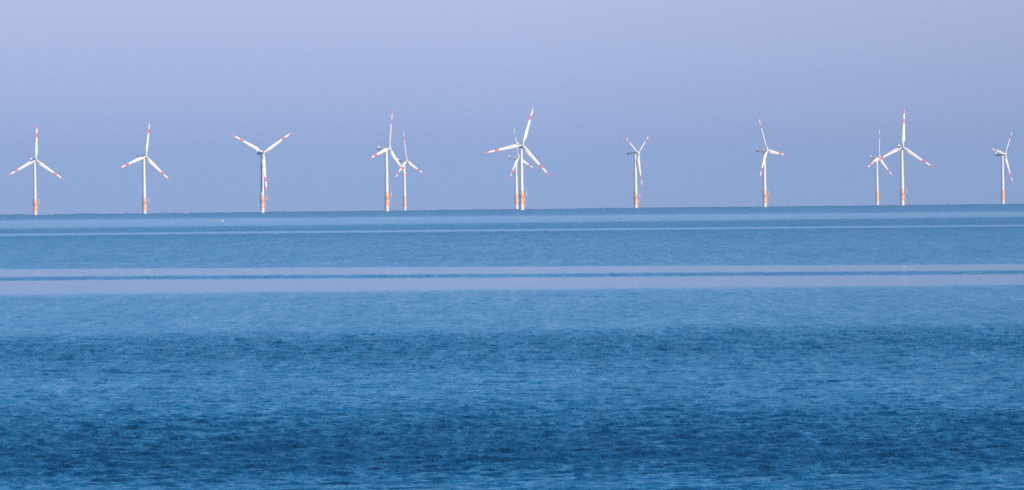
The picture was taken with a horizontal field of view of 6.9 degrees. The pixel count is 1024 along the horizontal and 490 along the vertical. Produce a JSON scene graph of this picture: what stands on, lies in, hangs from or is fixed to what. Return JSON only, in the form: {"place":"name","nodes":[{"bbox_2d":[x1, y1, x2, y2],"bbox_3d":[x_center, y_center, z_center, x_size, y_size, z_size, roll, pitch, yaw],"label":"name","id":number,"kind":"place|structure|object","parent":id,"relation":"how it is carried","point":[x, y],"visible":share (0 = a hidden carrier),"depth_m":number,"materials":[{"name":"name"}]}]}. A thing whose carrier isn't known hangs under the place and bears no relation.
{"place":"outdoors","nodes":[
{"label":"outdoors","id":0,"kind":"place"},
{"bbox_2d":[0,203,1023,489],"bbox_3d":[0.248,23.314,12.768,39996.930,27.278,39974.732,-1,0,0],"label":"sea","id":1,"kind":"structure","parent":0,"point":[870,347],"depth_m":554.72,"materials":[{"name":"blue liquid"}]},
{"bbox_2d":[8,127,62,214],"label":"wind turbine","id":2,"kind":"object","parent":1,"relation":"in","point":[34,202],"visible":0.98,"depth_m":11316.59,"materials":[{"name":"metal"}]},
{"bbox_2d":[119,120,169,213],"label":"wind turbine","id":3,"kind":"object","parent":1,"relation":"in","point":[143,201],"visible":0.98,"depth_m":10802.71,"materials":[{"name":"metal"}]},
{"bbox_2d":[233,132,291,212],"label":"wind turbine","id":4,"kind":"object","parent":1,"relation":"in","point":[263,166],"visible":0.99,"depth_m":10396.53,"materials":[{"name":"metal"}]},
{"bbox_2d":[370,110,407,210],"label":"wind turbine","id":5,"kind":"object","parent":1,"relation":"in","point":[386,196],"visible":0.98,"depth_m":10070.62,"materials":[{"name":"metal"}]},
{"bbox_2d":[395,130,423,210],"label":"wind turbine","id":6,"kind":"object","parent":1,"relation":"in","point":[404,161],"visible":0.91,"depth_m":12454.42,"materials":[{"name":"metal"}]},
{"bbox_2d":[485,106,549,209],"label":"wind turbine","id":7,"kind":"object","parent":1,"relation":"in","point":[521,195],"visible":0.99,"depth_m":9735.22,"materials":[{"name":"metal"}]},
{"bbox_2d":[508,128,533,208],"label":"wind turbine","id":8,"kind":"object","parent":1,"relation":"in","point":[516,158],"visible":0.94,"depth_m":12134.01,"materials":[{"name":"metal"}]},
{"bbox_2d":[625,134,649,207],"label":"wind turbine","id":9,"kind":"object","parent":1,"relation":"in","point":[636,203],"visible":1,"depth_m":11282.67,"materials":[{"name":"metal"}]},
{"bbox_2d":[756,116,784,206],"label":"wind turbine","id":10,"kind":"object","parent":1,"relation":"in","point":[765,196],"visible":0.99,"depth_m":10970.40,"materials":[{"name":"metal"}]},
{"bbox_2d":[867,128,892,204],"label":"wind turbine","id":11,"kind":"object","parent":1,"relation":"in","point":[875,158],"visible":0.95,"depth_m":13121.26,"materials":[{"name":"metal"}]},
{"bbox_2d":[873,110,932,204],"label":"wind turbine","id":12,"kind":"object","parent":1,"relation":"in","point":[902,192],"visible":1,"depth_m":10772.80,"materials":[{"name":"metal"}]},
{"bbox_2d":[991,130,1012,203],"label":"wind turbine","id":13,"kind":"object","parent":1,"relation":"in","point":[1002,154],"visible":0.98,"depth_m":12446.89,"materials":[{"name":"metal"}]},
{"bbox_2d":[0,0,1023,214],"label":"sky","id":14,"kind":"structure","parent":0,"point":[821,79],"materials":[{"name":"blue"}]}
]}

